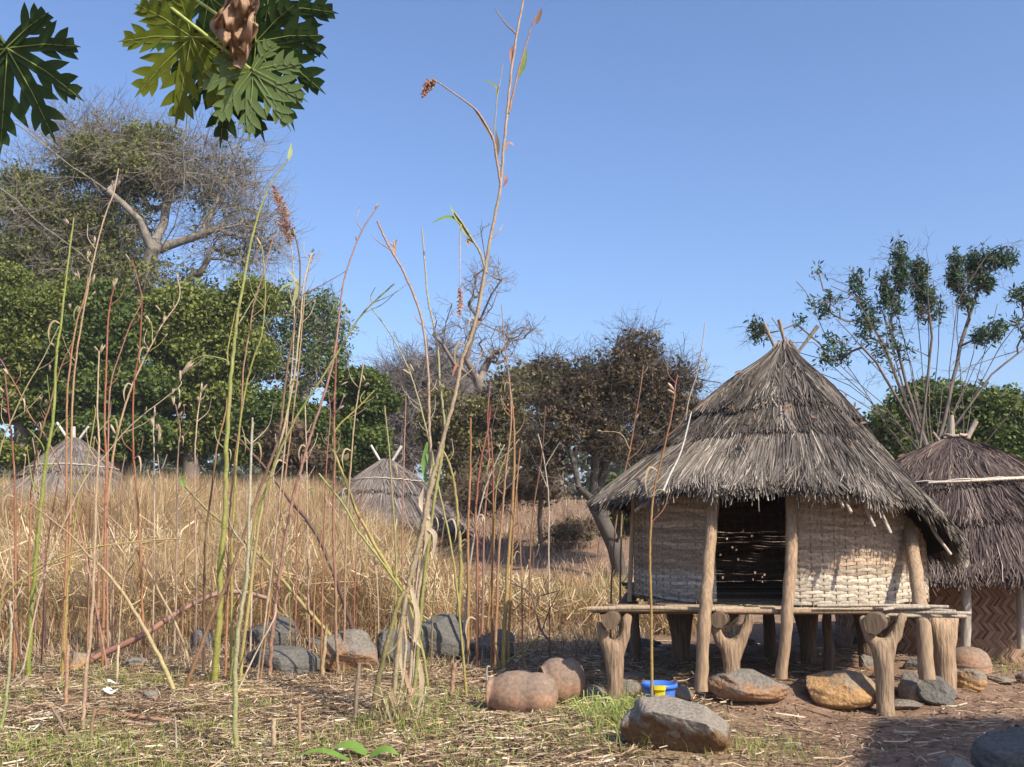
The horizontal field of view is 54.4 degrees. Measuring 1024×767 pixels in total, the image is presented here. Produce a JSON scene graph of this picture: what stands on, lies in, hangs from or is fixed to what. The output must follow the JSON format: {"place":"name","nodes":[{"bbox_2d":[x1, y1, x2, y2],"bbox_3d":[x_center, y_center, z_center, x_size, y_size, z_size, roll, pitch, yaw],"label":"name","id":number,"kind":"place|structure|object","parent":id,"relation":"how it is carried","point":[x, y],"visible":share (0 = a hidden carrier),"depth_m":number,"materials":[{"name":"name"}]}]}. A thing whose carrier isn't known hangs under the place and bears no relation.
{"place":"outdoors","nodes":[
{"label":"outdoors","id":0,"kind":"place"},
{"bbox_2d":[0,500,1023,766],"bbox_3d":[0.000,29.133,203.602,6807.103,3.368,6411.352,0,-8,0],"label":"ground","id":1,"kind":"structure","parent":0,"point":[800,690],"depth_m":7.69,"materials":[{"name":"soil"}]},
{"bbox_2d":[0,374,16,677],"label":"plant stem","id":2,"kind":"object","parent":1,"relation":"on","point":[15,577],"visible":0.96,"depth_m":9.29,"materials":[{"name":"brown plant"}]},
{"bbox_2d":[0,576,25,730],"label":"plant stem","id":3,"kind":"object","parent":1,"relation":"on","point":[8,685],"visible":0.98,"depth_m":6.77,"materials":[{"name":"beige plant"}]},
{"bbox_2d":[0,256,84,478],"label":"leafy tree","id":4,"kind":"object","parent":1,"relation":"on","point":[27,314],"visible":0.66,"depth_m":37.76,"materials":[{"name":"green plant"}]},
{"bbox_2d":[17,343,77,643],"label":"plant stem","id":5,"kind":"object","parent":1,"relation":"on","point":[29,542],"visible":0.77,"depth_m":9.65,"materials":[{"name":"brown plant"}]},
{"bbox_2d":[25,218,74,676],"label":"plant stem","id":6,"kind":"object","parent":1,"relation":"on","point":[32,599],"visible":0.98,"depth_m":9.40,"materials":[{"name":"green plant"}]},
{"bbox_2d":[0,359,107,670],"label":"plant stem","id":7,"kind":"object","parent":1,"relation":"on","point":[99,625],"visible":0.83,"depth_m":9.83,"materials":[{"name":"beige plant"}]},
{"bbox_2d":[0,422,142,511],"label":"thatched hut","id":8,"kind":"object","parent":1,"relation":"on","point":[79,453],"visible":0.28,"depth_m":23.10,"materials":[{"name":"plant"}]},
{"bbox_2d":[60,251,90,673],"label":"plant stem","id":9,"kind":"object","parent":1,"relation":"on","point":[66,491],"visible":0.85,"depth_m":9.57,"materials":[{"name":"brown plant"}]},
{"bbox_2d":[61,405,95,676],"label":"plant stem","id":10,"kind":"object","parent":1,"relation":"on","point":[64,632],"visible":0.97,"depth_m":9.21,"materials":[{"name":"beige plant"}]},
{"bbox_2d":[62,168,118,672],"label":"plant stem","id":11,"kind":"object","parent":1,"relation":"on","point":[71,439],"visible":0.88,"depth_m":9.85,"materials":[{"name":"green plant"}]},
{"bbox_2d":[0,538,182,606],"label":"plant stem","id":12,"kind":"object","parent":1,"relation":"on","point":[33,572],"visible":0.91,"depth_m":9.01,"materials":[{"name":"beige plant"}]},
{"bbox_2d":[81,344,110,733],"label":"plant stem","id":13,"kind":"object","parent":1,"relation":"on","point":[91,616],"visible":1,"depth_m":7.20,"materials":[{"name":"beige plant"}]},
{"bbox_2d":[29,502,176,691],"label":"plant stem","id":14,"kind":"object","parent":1,"relation":"on","point":[156,651],"visible":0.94,"depth_m":8.52,"materials":[{"name":"beige plant"}]},
{"bbox_2d":[28,277,186,468],"bbox_3d":[-15.114,0.418,37.309,5.678,9.067,3.940,0,-8,0],"label":"leafy tree","id":15,"kind":"object","parent":1,"relation":"on","point":[151,386],"visible":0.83,"depth_m":36.79,"materials":[{"name":"green plant"}]},
{"bbox_2d":[95,278,125,666],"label":"plant stem","id":16,"kind":"object","parent":1,"relation":"on","point":[114,283],"visible":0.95,"depth_m":9.96,"materials":[{"name":"brown plant"}]},
{"bbox_2d":[19,354,205,682],"bbox_3d":[-3.649,1.213,9.155,1.534,3.024,0.124,0,-8,0],"label":"plant stem","id":17,"kind":"object","parent":1,"relation":"on","point":[188,366],"visible":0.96,"depth_m":9.19,"materials":[{"name":"beige plant"}]},
{"bbox_2d":[106,254,143,662],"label":"plant stem","id":18,"kind":"object","parent":1,"relation":"on","point":[107,604],"visible":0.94,"depth_m":10.41,"materials":[{"name":"brown plant"}]},
{"bbox_2d":[121,299,145,657],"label":"plant stem","id":19,"kind":"object","parent":1,"relation":"on","point":[140,554],"visible":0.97,"depth_m":10.47,"materials":[{"name":"brown plant"}]},
{"bbox_2d":[94,273,180,652],"bbox_3d":[-4.295,0.875,11.469,0.758,4.466,0.224,0,-8,0],"label":"plant stem","id":20,"kind":"object","parent":1,"relation":"on","point":[101,540],"visible":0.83,"depth_m":11.44,"materials":[{"name":"beige plant"}]},
{"bbox_2d":[97,505,189,661],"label":"plant stem","id":21,"kind":"object","parent":1,"relation":"on","point":[168,609],"visible":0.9,"depth_m":10.35,"materials":[{"name":"beige plant"}]},
{"bbox_2d":[151,407,166,652],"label":"plant stem","id":22,"kind":"object","parent":1,"relation":"on","point":[159,428],"visible":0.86,"depth_m":11.17,"materials":[{"name":"beige plant"}]},
{"bbox_2d":[0,78,325,477],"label":"tall tree","id":23,"kind":"object","parent":1,"relation":"on","point":[93,157],"visible":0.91,"depth_m":43.23,"materials":[{"name":"green plant"}]},
{"bbox_2d":[69,589,266,671],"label":"fallen branch","id":24,"kind":"object","parent":1,"relation":"on","point":[133,639],"visible":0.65,"depth_m":10.30,"materials":[{"name":"wood"}]},
{"bbox_2d":[0,0,338,154],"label":"papaya tree","id":25,"kind":"object","parent":1,"relation":"on","point":[235,57],"visible":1,"depth_m":3.65,"materials":[{"name":"green plant"}]},
{"bbox_2d":[172,396,189,655],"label":"plant stem","id":26,"kind":"object","parent":1,"relation":"on","point":[173,403],"visible":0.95,"depth_m":10.88,"materials":[{"name":"beige plant"}]},
{"bbox_2d":[194,383,211,654],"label":"plant stem","id":27,"kind":"object","parent":1,"relation":"on","point":[202,388],"visible":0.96,"depth_m":10.82,"materials":[{"name":"beige plant"}]},
{"bbox_2d":[131,272,288,484],"bbox_3d":[-12.227,0.273,39.396,6.458,9.643,3.603,0,-8,0],"label":"leafy tree","id":28,"kind":"object","parent":1,"relation":"on","point":[198,322],"visible":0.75,"depth_m":38.84,"materials":[{"name":"green plant"}]},
{"bbox_2d":[193,397,227,676],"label":"plant stem","id":29,"kind":"object","parent":1,"relation":"on","point":[203,606],"visible":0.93,"depth_m":9.31,"materials":[{"name":"brown plant"}]},
{"bbox_2d":[191,143,292,680],"bbox_3d":[-2.551,0.192,9.197,0.892,5.066,0.077,0,-8,0],"label":"plant stem","id":30,"kind":"object","parent":1,"relation":"on","point":[217,646],"visible":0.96,"depth_m":9.11,"materials":[{"name":"green plant"}]},
{"bbox_2d":[229,238,265,680],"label":"plant stem","id":31,"kind":"object","parent":1,"relation":"on","point":[231,554],"visible":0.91,"depth_m":9.10,"materials":[{"name":"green plant"}]},
{"bbox_2d":[223,230,275,676],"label":"plant stem","id":32,"kind":"object","parent":1,"relation":"on","point":[227,595],"visible":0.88,"depth_m":9.31,"materials":[{"name":"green plant"}]},
{"bbox_2d":[184,227,315,686],"bbox_3d":[-2.290,0.613,8.751,1.044,4.118,0.049,0,-8,1],"label":"plant stem","id":33,"kind":"object","parent":1,"relation":"on","point":[228,579],"visible":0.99,"depth_m":8.70,"materials":[{"name":"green plant"}]},
{"bbox_2d":[226,402,273,748],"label":"plant stem","id":34,"kind":"object","parent":1,"relation":"on","point":[235,691],"visible":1,"depth_m":6.45,"materials":[{"name":"beige plant"}]},
{"bbox_2d":[180,475,331,635],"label":"plant stem","id":35,"kind":"object","parent":1,"relation":"on","point":[290,589],"visible":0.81,"depth_m":10.58,"materials":[{"name":"beige plant"}]},
{"bbox_2d":[245,616,298,650],"bbox_3d":[-2.687,2.848,11.166,0.657,0.443,0.507,0,-8,0],"label":"rock","id":36,"kind":"object","parent":1,"relation":"on","point":[281,626],"visible":0.48,"depth_m":10.99,"materials":[{"name":"stone"}]},
{"bbox_2d":[238,253,315,683],"bbox_3d":[-2.122,0.715,9.052,0.574,3.987,0.173,1,-8,-9],"label":"plant stem","id":37,"kind":"object","parent":1,"relation":"on","point":[295,296],"visible":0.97,"depth_m":8.98,"materials":[{"name":"beige plant"}]},
{"bbox_2d":[256,186,298,681],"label":"plant stem","id":38,"kind":"object","parent":1,"relation":"on","point":[278,200],"visible":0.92,"depth_m":9.46,"materials":[{"name":"plant"}]},
{"bbox_2d":[246,645,319,675],"bbox_3d":[-2.222,2.716,9.750,0.716,0.288,0.464,-4,-9,25],"label":"rock","id":39,"kind":"object","parent":1,"relation":"on","point":[289,660],"visible":0.65,"depth_m":9.62,"materials":[{"name":"stone"}]},
{"bbox_2d":[224,433,352,628],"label":"plant stem","id":40,"kind":"object","parent":1,"relation":"on","point":[330,564],"visible":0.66,"depth_m":10.70,"materials":[{"name":"plant"}]},
{"bbox_2d":[260,247,321,679],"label":"plant stem","id":41,"kind":"object","parent":1,"relation":"on","point":[312,255],"visible":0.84,"depth_m":9.30,"materials":[{"name":"beige plant"}]},
{"bbox_2d":[224,384,361,487],"bbox_3d":[-7.701,2.406,35.090,4.897,4.760,3.155,0,-8,0],"label":"tree","id":42,"kind":"object","parent":1,"relation":"on","point":[259,410],"visible":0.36,"depth_m":34.62,"materials":[{"name":"green plant"}]},
{"bbox_2d":[257,416,348,485],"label":"russet shrub","id":43,"kind":"object","parent":1,"relation":"on","point":[317,458],"visible":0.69,"depth_m":33.25,"materials":[{"name":"brown plant"}]},
{"bbox_2d":[250,273,368,481],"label":"airy tree","id":44,"kind":"object","parent":1,"relation":"on","point":[314,365],"visible":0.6,"depth_m":46.31,"materials":[{"name":"green plant"}]},
{"bbox_2d":[301,405,317,650],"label":"plant stem","id":45,"kind":"object","parent":1,"relation":"on","point":[306,482],"visible":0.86,"depth_m":10.96,"materials":[{"name":"brown plant"}]},
{"bbox_2d":[230,283,407,680],"bbox_3d":[-1.720,0.894,8.829,1.636,3.578,0.107,-2,-8,14],"label":"plant stem","id":46,"kind":"object","parent":1,"relation":"on","point":[280,449],"visible":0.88,"depth_m":8.96,"materials":[{"name":"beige plant"}]},
{"bbox_2d":[268,203,378,674],"bbox_3d":[-1.827,0.478,9.708,0.973,4.668,0.106,0,-8,0],"label":"plant stem","id":47,"kind":"object","parent":1,"relation":"on","point":[271,651],"visible":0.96,"depth_m":9.65,"materials":[{"name":"beige plant"}]},
{"bbox_2d":[316,389,343,672],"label":"plant stem","id":48,"kind":"object","parent":1,"relation":"on","point":[323,525],"visible":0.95,"depth_m":9.76,"materials":[{"name":"brown plant"}]},
{"bbox_2d":[0,608,666,716],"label":"stubble","id":49,"kind":"object","parent":1,"relation":"on","point":[556,638],"visible":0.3,"depth_m":10.89,"materials":[{"name":"plant"}]},
{"bbox_2d":[321,340,346,673],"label":"plant stem","id":50,"kind":"object","parent":1,"relation":"on","point":[335,583],"visible":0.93,"depth_m":9.73,"materials":[{"name":"brown plant"}]},
{"bbox_2d":[297,740,398,760],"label":"broadleaf seedling","id":51,"kind":"object","parent":1,"relation":"on","point":[353,744],"visible":1,"depth_m":5.83,"materials":[{"name":"green plant"}]},
{"bbox_2d":[322,629,378,672],"bbox_3d":[-1.588,2.663,9.839,0.577,0.457,0.412,0,-8,0],"label":"rock","id":52,"kind":"object","parent":1,"relation":"on","point":[356,646],"visible":0.79,"depth_m":9.72,"materials":[{"name":"stone"}]},
{"bbox_2d":[342,361,368,673],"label":"plant stem","id":53,"kind":"object","parent":1,"relation":"on","point":[344,615],"visible":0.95,"depth_m":9.94,"materials":[{"name":"brown plant"}]},
{"bbox_2d":[320,364,404,478],"bbox_3d":[-5.594,2.098,36.010,3.498,5.501,2.724,0,-8,0],"label":"round tree","id":54,"kind":"object","parent":1,"relation":"on","point":[370,427],"visible":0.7,"depth_m":35.51,"materials":[{"name":"green plant"}]},
{"bbox_2d":[0,454,744,653],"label":"tall dry grass","id":55,"kind":"structure","parent":1,"relation":"on","point":[146,503],"depth_m":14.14,"materials":[{"name":"plant"}]},
{"bbox_2d":[318,473,428,685],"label":"plant stem","id":56,"kind":"object","parent":1,"relation":"on","point":[389,573],"visible":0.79,"depth_m":8.79,"materials":[{"name":"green plant"}]},
{"bbox_2d":[332,385,425,621],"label":"plant stem","id":57,"kind":"object","parent":1,"relation":"on","point":[379,553],"visible":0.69,"depth_m":10.83,"materials":[{"name":"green plant"}]},
{"bbox_2d":[367,589,406,719],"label":"plant stem","id":58,"kind":"object","parent":1,"relation":"on","point":[385,653],"visible":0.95,"depth_m":7.08,"materials":[{"name":"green plant"}]},
{"bbox_2d":[383,405,397,628],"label":"plant stem","id":59,"kind":"object","parent":1,"relation":"on","point":[395,549],"visible":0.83,"depth_m":10.43,"materials":[{"name":"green plant"}]},
{"bbox_2d":[377,628,409,668],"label":"rock","id":60,"kind":"object","parent":1,"relation":"on","point":[381,639],"visible":0.49,"depth_m":9.86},
{"bbox_2d":[367,680,439,724],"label":"grass tuft","id":61,"kind":"object","parent":1,"relation":"on","point":[395,706],"visible":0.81,"depth_m":6.98,"materials":[{"name":"beige plant"}]},
{"bbox_2d":[330,445,477,543],"bbox_3d":[-3.003,2.650,23.832,4.405,2.380,4.426,0,-8,0],"label":"thatched hut","id":62,"kind":"object","parent":1,"relation":"on","point":[375,476],"visible":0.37,"depth_m":22.84,"materials":[{"name":"plant"}]},
{"bbox_2d":[371,221,436,692],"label":"sorghum plant","id":63,"kind":"object","parent":1,"relation":"on","point":[425,456],"visible":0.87,"depth_m":7.61,"materials":[{"name":"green plant"}]},
{"bbox_2d":[393,505,425,700],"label":"sorghum plant","id":64,"kind":"object","parent":1,"relation":"on","point":[412,634],"visible":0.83,"depth_m":7.36,"materials":[{"name":"beige plant"}]},
{"bbox_2d":[371,308,467,698],"bbox_3d":[-0.812,0.985,8.558,0.889,3.370,0.104,-1,-8,7],"label":"plant stem","id":65,"kind":"object","parent":1,"relation":"on","point":[455,577],"visible":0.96,"depth_m":8.51,"materials":[{"name":"brown plant"}]},
{"bbox_2d":[403,229,445,700],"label":"sorghum plant","id":66,"kind":"object","parent":1,"relation":"on","point":[441,398],"visible":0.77,"depth_m":7.79,"materials":[{"name":"brown plant"}]},
{"bbox_2d":[356,320,493,477],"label":"bare shrub","id":67,"kind":"object","parent":1,"relation":"on","point":[413,453],"visible":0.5,"depth_m":43.59,"materials":[{"name":"brown plant"}]},
{"bbox_2d":[411,438,445,709],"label":"sorghum plant","id":68,"kind":"object","parent":1,"relation":"on","point":[418,668],"visible":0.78,"depth_m":7.49,"materials":[{"name":"beige plant"}]},
{"bbox_2d":[409,614,465,661],"bbox_3d":[-0.767,2.719,10.572,0.642,0.532,0.452,0,-8,0],"label":"rock","id":69,"kind":"object","parent":1,"relation":"on","point":[446,633],"visible":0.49,"depth_m":10.39,"materials":[{"name":"stone"}]},
{"bbox_2d":[0,384,890,500],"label":"woodland","id":70,"kind":"object","parent":1,"relation":"on","point":[170,467],"visible":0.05,"depth_m":64.58,"materials":[{"name":"green plant"}]},
{"bbox_2d":[437,439,469,615],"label":"plant stem","id":71,"kind":"object","parent":1,"relation":"on","point":[460,575],"visible":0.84,"depth_m":10.96,"materials":[{"name":"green plant"}]},
{"bbox_2d":[392,0,541,698],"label":"sorghum plant","id":72,"kind":"object","parent":1,"relation":"on","point":[424,507],"visible":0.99,"depth_m":7.66,"materials":[{"name":"beige plant"}]},
{"bbox_2d":[466,418,479,662],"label":"plant stem","id":73,"kind":"object","parent":1,"relation":"on","point":[468,590],"visible":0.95,"depth_m":10.43,"materials":[{"name":"plant"}]},
{"bbox_2d":[402,348,546,518],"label":"yellowing shrub","id":74,"kind":"object","parent":1,"relation":"on","point":[469,405],"visible":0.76,"depth_m":26.65,"materials":[{"name":"green plant"}]},
{"bbox_2d":[460,404,496,669],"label":"plant stem","id":75,"kind":"object","parent":1,"relation":"on","point":[475,515],"visible":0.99,"depth_m":10.05,"materials":[{"name":"brown plant"}]},
{"bbox_2d":[470,381,490,641],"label":"plant stem","id":76,"kind":"object","parent":1,"relation":"on","point":[482,607],"visible":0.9,"depth_m":10.76,"materials":[{"name":"brown plant"}]},
{"bbox_2d":[420,224,549,481],"bbox_3d":[-0.804,-0.308,30.339,3.009,8.639,4.351,-8,-11,44],"label":"dead tree","id":77,"kind":"object","parent":1,"relation":"on","point":[478,377],"visible":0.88,"depth_m":30.38,"materials":[{"name":"brown plant"}]},
{"bbox_2d":[478,428,501,666],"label":"plant stem","id":78,"kind":"object","parent":1,"relation":"on","point":[492,603],"visible":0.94,"depth_m":10.35,"materials":[{"name":"brown plant"}]},
{"bbox_2d":[470,629,514,661],"bbox_3d":[-0.221,2.845,10.730,0.503,0.380,0.411,0,-8,0],"label":"rock","id":79,"kind":"object","parent":1,"relation":"on","point":[484,644],"visible":0.51,"depth_m":10.57,"materials":[{"name":"stone"}]},
{"bbox_2d":[492,305,519,670],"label":"plant stem","id":80,"kind":"object","parent":1,"relation":"on","point":[497,594],"visible":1,"depth_m":9.90,"materials":[{"name":"brown plant"}]},
{"bbox_2d":[0,621,1023,766],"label":"straw litter","id":81,"kind":"object","parent":1,"relation":"on","point":[337,717],"visible":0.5,"depth_m":7.06,"materials":[{"name":"plant"}]},
{"bbox_2d":[0,651,1023,766],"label":"green weeds","id":82,"kind":"object","parent":1,"relation":"on","point":[49,741],"visible":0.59,"depth_m":6.55,"materials":[{"name":"green plant"}]},
{"bbox_2d":[500,377,526,668],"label":"plant stem","id":83,"kind":"object","parent":1,"relation":"on","point":[503,651],"visible":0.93,"depth_m":10.14,"materials":[{"name":"plant"}]},
{"bbox_2d":[507,448,526,663],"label":"plant stem","id":84,"kind":"object","parent":1,"relation":"on","point":[509,618],"visible":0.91,"depth_m":10.50,"materials":[{"name":"brown plant"}]},
{"bbox_2d":[435,458,602,551],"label":"thicket","id":85,"kind":"object","parent":1,"relation":"on","point":[567,530],"visible":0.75,"depth_m":21.61,"materials":[{"name":"brown plant"}]},
{"bbox_2d":[485,670,557,714],"bbox_3d":[0.085,2.402,7.681,0.540,0.361,0.365,-2,-8,12],"label":"clay jar","id":86,"kind":"object","parent":1,"relation":"on","point":[518,690],"visible":0.87,"depth_m":7.55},
{"bbox_2d":[537,657,585,702],"bbox_3d":[0.404,2.423,8.092,0.371,0.380,0.370,2,-8,-13],"label":"clay jar","id":87,"kind":"object","parent":1,"relation":"on","point":[567,675],"visible":0.56,"depth_m":7.96,"materials":[{"name":"ceramic"}]},
{"bbox_2d":[415,494,732,585],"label":"sparse scrub","id":88,"kind":"object","parent":1,"relation":"on","point":[533,553],"visible":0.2,"depth_m":21.50,"materials":[{"name":"plant"}]},
{"bbox_2d":[553,690,656,722],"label":"grass tuft","id":89,"kind":"object","parent":1,"relation":"on","point":[620,702],"visible":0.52,"depth_m":7.20,"materials":[{"name":"green plant"}]},
{"bbox_2d":[495,301,724,581],"bbox_3d":[1.948,1.131,18.937,4.267,5.783,3.451,5,-10,-33],"label":"brown tree","id":90,"kind":"object","parent":1,"relation":"on","point":[610,391],"visible":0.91,"depth_m":18.82,"materials":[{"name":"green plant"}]},
{"bbox_2d":[641,680,677,696],"bbox_3d":[1.110,2.370,7.487,0.276,0.236,0.278,0,-8,0],"label":"plastic bucket","id":91,"kind":"object","parent":1,"relation":"on","point":[665,687],"visible":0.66,"depth_m":7.42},
{"bbox_2d":[645,366,685,696],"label":"plant stem","id":92,"kind":"object","parent":1,"relation":"on","point":[650,584],"visible":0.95,"depth_m":7.36,"materials":[{"name":"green plant"}]},
{"bbox_2d":[620,695,732,754],"bbox_3d":[1.039,2.185,6.306,0.688,0.383,0.476,-3,-9,20],"label":"rock","id":93,"kind":"object","parent":1,"relation":"on","point":[678,722],"visible":0.87,"depth_m":6.17,"materials":[{"name":"stone"}]},
{"bbox_2d":[708,668,789,702],"bbox_3d":[1.857,2.373,7.845,0.636,0.252,0.490,0,-8,0],"label":"rock","id":94,"kind":"object","parent":1,"relation":"on","point":[745,685],"visible":0.98,"depth_m":7.70,"materials":[{"name":"stone"}]},
{"bbox_2d":[583,319,971,715],"bbox_3d":[2.417,1.125,9.511,3.621,3.527,3.701,0,-8,0],"label":"raised hut","id":95,"kind":"object","parent":1,"relation":"on","point":[778,439],"visible":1,"depth_m":8.38,"materials":[{"name":"plant"}]},
{"bbox_2d":[806,670,875,709],"bbox_3d":[2.581,2.396,7.798,0.568,0.296,0.431,0,-8,0],"label":"rock","id":96,"kind":"object","parent":1,"relation":"on","point":[843,689],"visible":0.98,"depth_m":7.66,"materials":[{"name":"stone"}]},
{"bbox_2d":[730,225,1023,454],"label":"feathery tree","id":97,"kind":"object","parent":1,"relation":"on","point":[980,278],"visible":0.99,"depth_m":20.39,"materials":[{"name":"green plant"}]},
{"bbox_2d":[897,671,922,701],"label":"rock","id":98,"kind":"object","parent":1,"relation":"on","point":[910,681],"visible":0.66,"depth_m":7.88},
{"bbox_2d":[835,415,1023,662],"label":"thatched hut","id":99,"kind":"object","parent":1,"relation":"on","point":[978,498],"visible":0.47,"depth_m":10.58,"materials":[{"name":"plant"}]},
{"bbox_2d":[916,676,956,705],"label":"rock","id":100,"kind":"object","parent":1,"relation":"on","point":[940,691],"visible":0.88,"depth_m":7.80,"materials":[{"name":"stone"}]},
{"bbox_2d":[862,372,1023,460],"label":"dark tree","id":101,"kind":"object","parent":1,"relation":"on","point":[995,403],"visible":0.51,"depth_m":26.42,"materials":[{"name":"green plant"}]},
{"bbox_2d":[957,668,987,691],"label":"rock","id":102,"kind":"object","parent":1,"relation":"on","point":[972,679],"visible":0.87,"depth_m":8.31,"materials":[{"name":"stone"}]},
{"bbox_2d":[956,646,992,673],"bbox_3d":[4.280,2.578,9.328,0.397,0.221,0.397,0,-8,0],"label":"clay pot","id":103,"kind":"object","parent":1,"relation":"on","point":[970,657],"visible":0.72,"depth_m":9.18,"materials":[{"name":"ceramic"}]},
{"bbox_2d":[970,727,1023,766],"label":"rock","id":104,"kind":"object","parent":1,"relation":"on","point":[1002,748],"visible":1,"depth_m":5.52,"materials":[{"name":"stone"}]},
{"bbox_2d":[0,0,1023,496],"label":"sky","id":105,"kind":"structure","parent":0,"point":[697,158],"materials":[{"name":"blue"}]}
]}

